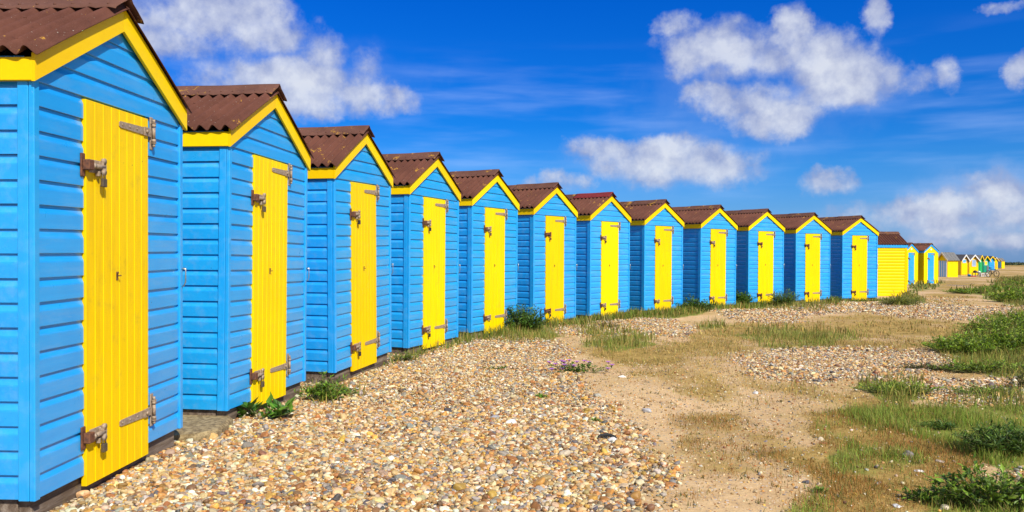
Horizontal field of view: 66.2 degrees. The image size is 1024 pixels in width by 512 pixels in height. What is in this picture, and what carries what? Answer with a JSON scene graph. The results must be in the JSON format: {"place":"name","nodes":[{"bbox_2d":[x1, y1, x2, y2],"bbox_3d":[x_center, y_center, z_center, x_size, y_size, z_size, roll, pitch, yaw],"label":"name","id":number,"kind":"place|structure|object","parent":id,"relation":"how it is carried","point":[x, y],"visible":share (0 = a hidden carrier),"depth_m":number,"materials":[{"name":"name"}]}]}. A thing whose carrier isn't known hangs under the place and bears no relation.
{"place":"outdoors","nodes":[
{"label":"outdoors","id":0,"kind":"place"},
{"bbox_2d":[48,265,1023,511],"bbox_3d":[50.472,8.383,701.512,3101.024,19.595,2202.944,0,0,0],"label":"ground","id":1,"kind":"structure","parent":0,"point":[959,281],"depth_m":6.38,"materials":[{"name":"beige sand"}]},
{"bbox_2d":[0,0,191,511],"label":"beach hut","id":2,"kind":"object","parent":1,"relation":"on","point":[93,114],"visible":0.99,"depth_m":4.05,"materials":[{"name":"blue paint"}]},
{"bbox_2d":[80,99,156,485],"bbox_3d":[-2.171,0.178,4.371,0.066,2.012,0.744,0,1,2],"label":"door","id":3,"kind":"structure","parent":2,"relation":"in","point":[116,412],"depth_m":4.31,"materials":[{"name":"yellow paint"}]},
{"bbox_2d":[174,415,232,441],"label":"concrete slab","id":4,"kind":"structure","parent":1,"relation":"on","point":[197,427],"depth_m":5.44,"materials":[{"name":"beige concrete"}]},
{"bbox_2d":[176,84,313,418],"bbox_3d":[-2.929,-0.062,6.633,2.002,2.749,1.628,0,0,7],"label":"beach hut","id":5,"kind":"object","parent":1,"relation":"on","point":[246,159],"visible":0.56,"depth_m":6.09,"materials":[{"name":"blue paint"}]},
{"bbox_2d":[249,155,292,403],"bbox_3d":[-1.984,0.193,6.506,0.066,2.012,0.744,0,0,7],"label":"door","id":6,"kind":"structure","parent":5,"relation":"in","point":[272,179],"depth_m":6.45,"materials":[{"name":"yellow paint"}]},
{"bbox_2d":[328,383,358,394],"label":"weed","id":7,"kind":"object","parent":1,"relation":"on","point":[346,390],"visible":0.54,"depth_m":7.15,"materials":[{"name":"green plant"}]},
{"bbox_2d":[298,125,394,383],"bbox_3d":[-2.522,-0.052,8.780,2.002,2.749,1.628,0,1,13],"label":"beach hut","id":8,"kind":"object","parent":1,"relation":"on","point":[349,264],"visible":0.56,"depth_m":8.22,"materials":[{"name":"blue paint"}]},
{"bbox_2d":[350,182,380,371],"bbox_3d":[-1.592,0.203,8.563,0.066,2.012,0.744,0,1,13],"label":"door","id":9,"kind":"structure","parent":8,"relation":"in","point":[365,342],"depth_m":8.52,"materials":[{"name":"yellow paint"}]},
{"bbox_2d":[382,152,462,354],"bbox_3d":[-1.917,-0.042,10.944,2.002,2.749,1.628,0,0,21],"label":"beach hut","id":10,"kind":"object","parent":1,"relation":"on","point":[426,192],"visible":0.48,"depth_m":10.35,"materials":[{"name":"blue paint"}]},
{"bbox_2d":[422,197,448,348],"bbox_3d":[-1.030,0.214,10.601,0.066,2.012,0.744,0,0,21],"label":"door","id":11,"kind":"structure","parent":10,"relation":"in","point":[435,325],"depth_m":10.56,"materials":[{"name":"yellow paint"}]},
{"bbox_2d":[449,169,520,337],"bbox_3d":[-1.094,-0.033,13.116,2.002,2.749,1.628,0,0,28],"label":"beach hut","id":12,"kind":"object","parent":1,"relation":"on","point":[489,204],"visible":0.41,"depth_m":12.46,"materials":[{"name":"blue paint"}]},
{"bbox_2d":[483,207,507,332],"bbox_3d":[-0.258,0.222,12.660,0.066,2.012,0.744,0,0,28],"label":"door","id":13,"kind":"structure","parent":12,"relation":"in","point":[494,227],"depth_m":12.63,"materials":[{"name":"yellow paint"}]},
{"bbox_2d":[505,419,516,423],"bbox_3d":[-0.009,1.256,5.942,0.095,0.043,0.065,0,0,-21],"label":"stone","id":14,"kind":"object","parent":1,"relation":"on","point":[513,421],"visible":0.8,"depth_m":5.92,"materials":[{"name":"white stone"}]},
{"bbox_2d":[504,303,555,331],"bbox_3d":[0.198,1.029,13.083,1.094,0.520,0.943,0,0,0],"label":"bush","id":15,"kind":"object","parent":1,"relation":"on","point":[524,318],"visible":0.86,"depth_m":12.97,"materials":[{"name":"green plant"}]},
{"bbox_2d":[51,296,1023,511],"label":"shingle","id":16,"kind":"object","parent":1,"relation":"on","point":[299,434],"visible":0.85,"depth_m":5.36,"materials":[{"name":"beige gravel"}]},
{"bbox_2d":[236,392,295,418],"bbox_3d":[-1.953,1.165,6.056,0.564,0.209,0.402,0,0,0],"label":"weed","id":17,"kind":"object","parent":16,"relation":"on","point":[281,410],"visible":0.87,"depth_m":6.02,"materials":[{"name":"green plant"}]},
{"bbox_2d":[294,369,351,400],"bbox_3d":[-1.634,1.141,6.850,0.528,0.287,0.379,0,0,24],"label":"weed","id":18,"kind":"object","parent":16,"relation":"on","point":[316,391],"visible":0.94,"depth_m":6.83,"materials":[{"name":"green plant"}]},
{"bbox_2d":[387,350,418,360],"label":"weed","id":19,"kind":"object","parent":16,"relation":"on","point":[404,357],"visible":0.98,"depth_m":9.43,"materials":[{"name":"green plant"}]},
{"bbox_2d":[484,365,515,369],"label":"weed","id":20,"kind":"object","parent":16,"relation":"on","point":[501,367],"visible":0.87,"depth_m":8.71,"materials":[{"name":"green plant"}]},
{"bbox_2d":[534,393,548,398],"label":"weed","id":21,"kind":"object","parent":16,"relation":"on","point":[540,395],"visible":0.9,"depth_m":6.98,"materials":[{"name":"green plant"}]},
{"bbox_2d":[597,433,616,437],"bbox_3d":[0.661,1.239,5.418,0.136,0.029,0.054,0,0,16],"label":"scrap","id":22,"kind":"object","parent":16,"relation":"on","point":[606,435],"visible":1,"depth_m":5.42,"materials":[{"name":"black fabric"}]},
{"bbox_2d":[596,318,625,326],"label":"weed","id":23,"kind":"object","parent":16,"relation":"on","point":[610,321],"visible":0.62,"depth_m":14.34,"materials":[{"name":"green plant"}]},
{"bbox_2d":[885,362,952,370],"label":"shrub","id":24,"kind":"object","parent":16,"relation":"on","point":[920,367],"visible":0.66,"depth_m":8.91,"materials":[{"name":"green plant"}]},
{"bbox_2d":[940,383,1020,394],"bbox_3d":[4.266,1.216,7.120,0.778,0.139,0.314,0,0,0],"label":"shrub","id":25,"kind":"object","parent":16,"relation":"on","point":[962,390],"visible":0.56,"depth_m":7.11,"materials":[{"name":"green plant"}]},
{"bbox_2d":[1002,368,1023,388],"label":"weed","id":26,"kind":"object","parent":16,"relation":"on","point":[1021,378],"visible":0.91,"depth_m":7.50,"materials":[{"name":"green plant"}]},
{"bbox_2d":[508,182,577,323],"bbox_3d":[0.041,-0.004,15.167,2.002,2.749,1.628,0,0,35],"label":"beach hut","id":27,"kind":"object","parent":1,"relation":"on","point":[546,271],"visible":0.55,"depth_m":14.45,"materials":[{"name":"blue paint"}]},
{"bbox_2d":[544,216,566,322],"bbox_3d":[0.815,0.251,14.617,0.066,2.012,0.744,0,0,35],"label":"door","id":28,"kind":"structure","parent":27,"relation":"in","point":[554,225],"depth_m":14.59,"materials":[{"name":"yellow paint"}]},
{"bbox_2d":[547,359,614,372],"bbox_3d":[0.763,1.228,8.642,0.756,0.158,0.361,0,0,0],"label":"mallow","id":29,"kind":"object","parent":1,"relation":"on","point":[583,367],"visible":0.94,"depth_m":8.64,"materials":[{"name":"green plant"}]},
{"bbox_2d":[566,192,632,318],"bbox_3d":[1.365,0.013,17.192,2.002,2.749,1.628,0,0,41],"label":"beach hut","id":30,"kind":"object","parent":1,"relation":"on","point":[603,222],"visible":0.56,"depth_m":16.40,"materials":[{"name":"blue paint"}]},
{"bbox_2d":[600,221,620,316],"bbox_3d":[2.082,0.269,16.564,0.066,2.012,0.744,0,0,41],"label":"door","id":31,"kind":"structure","parent":30,"relation":"in","point":[609,237],"depth_m":16.54,"materials":[{"name":"yellow paint"}]},
{"bbox_2d":[642,408,651,412],"bbox_3d":[1.100,1.260,6.395,0.092,0.042,0.056,0,0,32],"label":"stone","id":32,"kind":"object","parent":1,"relation":"on","point":[648,410],"visible":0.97,"depth_m":6.38,"materials":[{"name":"white stone"}]},
{"bbox_2d":[620,199,683,312],"bbox_3d":[2.913,0.038,19.050,1.628,2.749,2.002,0,0,-43],"label":"beach hut","id":33,"kind":"object","parent":1,"relation":"on","point":[656,252],"visible":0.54,"depth_m":18.21,"materials":[{"name":"blue paint"}]},
{"bbox_2d":[654,226,673,310],"bbox_3d":[3.556,0.293,18.349,0.744,2.012,0.066,0,0,-43],"label":"door","id":34,"kind":"structure","parent":33,"relation":"in","point":[663,234],"depth_m":18.33,"materials":[{"name":"yellow paint"}]},
{"bbox_2d":[676,293,715,310],"bbox_3d":[4.360,1.114,18.857,1.192,0.473,0.579,0,0,0],"label":"weed","id":35,"kind":"object","parent":1,"relation":"on","point":[702,304],"visible":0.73,"depth_m":18.78,"materials":[{"name":"green plant"}]},
{"bbox_2d":[672,204,738,304],"bbox_3d":[4.677,0.053,20.763,1.628,2.749,2.002,1,0,-39],"label":"beach hut","id":36,"kind":"object","parent":1,"relation":"on","point":[709,252],"visible":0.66,"depth_m":19.93,"materials":[{"name":"blue paint"}]},
{"bbox_2d":[709,229,727,303],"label":"door","id":37,"kind":"structure","parent":36,"relation":"in","point":[717,237],"depth_m":20.01,"materials":[{"name":"yellow paint"}]},
{"bbox_2d":[418,333,1021,511],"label":"grit","id":38,"kind":"object","parent":1,"relation":"on","point":[721,409],"visible":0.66,"depth_m":6.88,"materials":[{"name":"beige gravel"}]},
{"bbox_2d":[736,290,755,303],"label":"bush","id":39,"kind":"object","parent":1,"relation":"on","point":[741,297],"visible":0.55,"depth_m":21.03,"materials":[{"name":"green plant"}]},
{"bbox_2d":[725,208,784,302],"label":"beach hut","id":40,"kind":"object","parent":1,"relation":"on","point":[760,253],"visible":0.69,"depth_m":21.57,"materials":[{"name":"blue paint"}]},
{"bbox_2d":[757,231,775,302],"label":"door","id":41,"kind":"structure","parent":40,"relation":"in","point":[765,243],"depth_m":21.62,"materials":[{"name":"yellow paint"}]},
{"bbox_2d":[541,320,1020,508],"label":"sprigs","id":42,"kind":"object","parent":1,"relation":"on","point":[778,432],"visible":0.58,"depth_m":6.77,"materials":[{"name":"green plant"}]},
{"bbox_2d":[765,288,803,305],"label":"weed","id":43,"kind":"object","parent":1,"relation":"on","point":[781,300],"visible":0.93,"depth_m":21.09,"materials":[{"name":"green plant"}]},
{"bbox_2d":[773,212,831,302],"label":"beach hut","id":44,"kind":"object","parent":1,"relation":"on","point":[807,264],"visible":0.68,"depth_m":23.06,"materials":[{"name":"blue paint"}]},
{"bbox_2d":[804,233,821,301],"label":"door","id":45,"kind":"structure","parent":44,"relation":"in","point":[812,241],"depth_m":23.08,"materials":[{"name":"yellow paint"}]},
{"bbox_2d":[808,485,828,493],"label":"weed","id":46,"kind":"object","parent":1,"relation":"on","point":[819,487],"visible":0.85,"depth_m":4.17,"materials":[{"name":"green plant"}]},
{"bbox_2d":[820,215,878,300],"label":"beach hut","id":47,"kind":"object","parent":1,"relation":"on","point":[854,256],"visible":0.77,"depth_m":24.38,"materials":[{"name":"blue paint"}]},
{"bbox_2d":[851,235,868,299],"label":"door","id":48,"kind":"structure","parent":47,"relation":"in","point":[859,243],"depth_m":24.38,"materials":[{"name":"yellow paint"}]},
{"bbox_2d":[877,231,907,296],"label":"beach hut","id":49,"kind":"object","parent":1,"relation":"on","point":[892,262],"visible":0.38,"depth_m":29.60,"materials":[{"name":"yellow paint"}]},
{"bbox_2d":[847,379,944,394],"bbox_3d":[3.564,1.207,7.227,0.966,0.157,0.447,0,0,0],"label":"shrub","id":50,"kind":"object","parent":1,"relation":"on","point":[896,385],"visible":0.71,"depth_m":7.19,"materials":[{"name":"green plant"}]},
{"bbox_2d":[874,293,923,304],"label":"weed","id":51,"kind":"object","parent":1,"relation":"on","point":[893,301],"visible":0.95,"depth_m":21.95,"materials":[{"name":"green plant"}]},
{"bbox_2d":[901,450,913,458],"bbox_3d":[2.529,1.279,5.020,0.072,0.072,0.046,0,0,34],"label":"stone","id":52,"kind":"object","parent":1,"relation":"on","point":[908,452],"visible":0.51,"depth_m":5.01,"materials":[{"name":"grey stone"}]},
{"bbox_2d":[907,242,918,283],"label":"beach hut","id":53,"kind":"object","parent":1,"relation":"on","point":[912,262],"visible":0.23,"depth_m":48.48,"materials":[{"name":"yellow paint"}]},
{"bbox_2d":[908,253,914,283],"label":"door","id":54,"kind":"structure","parent":53,"relation":"in","point":[911,279],"depth_m":48.40,"materials":[{"name":"blue paint"}]},
{"bbox_2d":[913,243,938,283],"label":"beach hut","id":55,"kind":"object","parent":1,"relation":"on","point":[928,262],"visible":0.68,"depth_m":49.32,"materials":[{"name":"yellow paint"}]},
{"bbox_2d":[927,253,934,283],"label":"door","id":56,"kind":"structure","parent":55,"relation":"in","point":[930,258],"depth_m":49.38,"materials":[{"name":"blue paint"}]},
{"bbox_2d":[913,418,958,429],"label":"trailing plant","id":57,"kind":"object","parent":1,"relation":"on","point":[939,424],"visible":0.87,"depth_m":5.86,"materials":[{"name":"green plant"}]},
{"bbox_2d":[894,480,981,503],"bbox_3d":[2.246,1.247,4.112,0.443,0.117,0.234,0,0,0],"label":"weed","id":58,"kind":"object","parent":1,"relation":"on","point":[922,493],"visible":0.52,"depth_m":4.10,"materials":[{"name":"green plant"}]},
{"bbox_2d":[940,504,948,509],"bbox_3d":[2.188,1.274,3.970,0.047,0.036,0.064,0,0,10],"label":"stone","id":59,"kind":"object","parent":1,"relation":"on","point":[945,506],"visible":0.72,"depth_m":3.95,"materials":[{"name":"beige stone"}]},
{"bbox_2d":[938,252,959,276],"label":"beach hut","id":60,"kind":"object","parent":1,"relation":"on","point":[947,264],"visible":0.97,"depth_m":76.62,"materials":[{"name":"yellow paint"}]},
{"bbox_2d":[939,261,946,276],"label":"door","id":61,"kind":"structure","parent":60,"relation":"in","point":[942,264],"depth_m":76.55,"materials":[{"name":"white paint"}]},
{"bbox_2d":[911,332,1003,354],"bbox_3d":[5.944,1.176,10.492,1.072,0.299,0.893,0,0,0],"label":"shrub","id":62,"kind":"object","parent":1,"relation":"on","point":[971,344],"visible":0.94,"depth_m":10.40,"materials":[{"name":"green plant"}]},
{"bbox_2d":[956,254,969,274],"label":"beach hut","id":63,"kind":"object","parent":1,"relation":"on","point":[962,264],"visible":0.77,"depth_m":92.23,"materials":[{"name":"yellow paint"}]},
{"bbox_2d":[910,451,1023,511],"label":"weed","id":64,"kind":"object","parent":1,"relation":"on","point":[988,486],"visible":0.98,"depth_m":3.97,"materials":[{"name":"green plant"}]},
{"bbox_2d":[940,286,995,293],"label":"shrub","id":65,"kind":"object","parent":1,"relation":"on","point":[963,291],"visible":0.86,"depth_m":32.69,"materials":[{"name":"green plant"}]},
{"bbox_2d":[967,254,980,274],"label":"beach hut","id":66,"kind":"object","parent":1,"relation":"on","point":[972,264],"visible":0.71,"depth_m":94.17,"materials":[{"name":"yellow paint"}]},
{"bbox_2d":[927,359,1023,373],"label":"shrub","id":67,"kind":"object","parent":1,"relation":"on","point":[971,368],"visible":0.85,"depth_m":8.73,"materials":[{"name":"green plant"}]},
{"bbox_2d":[976,255,984,272],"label":"beach hut","id":68,"kind":"object","parent":1,"relation":"on","point":[980,257],"visible":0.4,"depth_m":110.31,"materials":[{"name":"green paint"}]},
{"bbox_2d":[979,261,981,272],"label":"door","id":69,"kind":"structure","parent":68,"relation":"in","point":[980,263],"depth_m":110.31,"materials":[{"name":"green paint"}]},
{"bbox_2d":[949,417,1023,455],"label":"trailing plant","id":70,"kind":"object","parent":1,"relation":"on","point":[1014,439],"visible":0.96,"depth_m":5.09,"materials":[{"name":"green plant"}]},
{"bbox_2d":[982,256,990,272],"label":"beach hut","id":71,"kind":"object","parent":1,"relation":"on","point":[985,266],"visible":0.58,"depth_m":116.10,"materials":[{"name":"teal paint"}]},
{"bbox_2d":[950,328,1023,351],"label":"shrub","id":72,"kind":"object","parent":1,"relation":"on","point":[982,337],"visible":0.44,"depth_m":10.78,"materials":[{"name":"green plant"}]},
{"bbox_2d":[953,314,1023,334],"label":"shrub","id":73,"kind":"object","parent":1,"relation":"on","point":[994,325],"visible":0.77,"depth_m":13.26,"materials":[{"name":"green plant"}]},
{"bbox_2d":[988,256,996,269],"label":"beach hut","id":74,"kind":"object","parent":1,"relation":"on","point":[992,262],"visible":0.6,"depth_m":140.09,"materials":[{"name":"blue paint"}]},
{"bbox_2d":[986,267,999,276],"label":"bicycle","id":75,"kind":"object","parent":1,"relation":"on","point":[991,272],"visible":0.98,"depth_m":77.89,"materials":[{"name":"metal"}]},
{"bbox_2d":[994,257,998,268],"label":"beach hut","id":76,"kind":"object","parent":1,"relation":"on","point":[996,264],"visible":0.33,"depth_m":160.06,"materials":[{"name":"yellow paint"}]},
{"bbox_2d":[977,284,1023,292],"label":"shrub","id":77,"kind":"object","parent":1,"relation":"on","point":[1004,288],"visible":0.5,"depth_m":34.14,"materials":[{"name":"green plant"}]},
{"bbox_2d":[978,309,1023,327],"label":"shrub","id":78,"kind":"object","parent":1,"relation":"on","point":[1018,317],"visible":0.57,"depth_m":14.75,"materials":[{"name":"green plant"}]},
{"bbox_2d":[998,258,1004,267],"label":"beach hut","id":79,"kind":"object","parent":1,"relation":"on","point":[1001,262],"visible":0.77,"depth_m":171.46,"materials":[{"name":"yellow paint"}]},
{"bbox_2d":[979,326,1023,353],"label":"shrub","id":80,"kind":"object","parent":1,"relation":"on","point":[1006,341],"visible":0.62,"depth_m":10.68,"materials":[{"name":"green plant"}]},
{"bbox_2d":[982,289,1023,300],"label":"shrub","id":81,"kind":"object","parent":1,"relation":"on","point":[1010,296],"visible":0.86,"depth_m":24.40,"materials":[{"name":"green plant"}]},
{"bbox_2d":[998,278,1023,285],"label":"shrub","id":82,"kind":"object","parent":1,"relation":"on","point":[1016,282],"visible":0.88,"depth_m":43.98,"materials":[{"name":"green plant"}]},
{"bbox_2d":[1005,262,1023,264],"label":"scrub","id":83,"kind":"object","parent":1,"relation":"on","point":[1014,263],"visible":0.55,"depth_m":271.90,"materials":[{"name":"green plant"}]},
{"bbox_2d":[132,0,1023,262],"label":"sky","id":84,"kind":"structure","parent":0,"point":[906,117],"materials":[{"name":"blue"}]},
{"bbox_2d":[299,275,1023,511],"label":"grass","id":85,"kind":"structure","parent":0,"point":[875,411],"depth_m":9.18,"materials":[{"name":"green plant"}]},
{"bbox_2d":[587,295,998,511],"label":"dry grass","id":86,"kind":"structure","parent":0,"point":[854,476],"depth_m":5.47,"materials":[{"name":"brown plant"}]}
]}

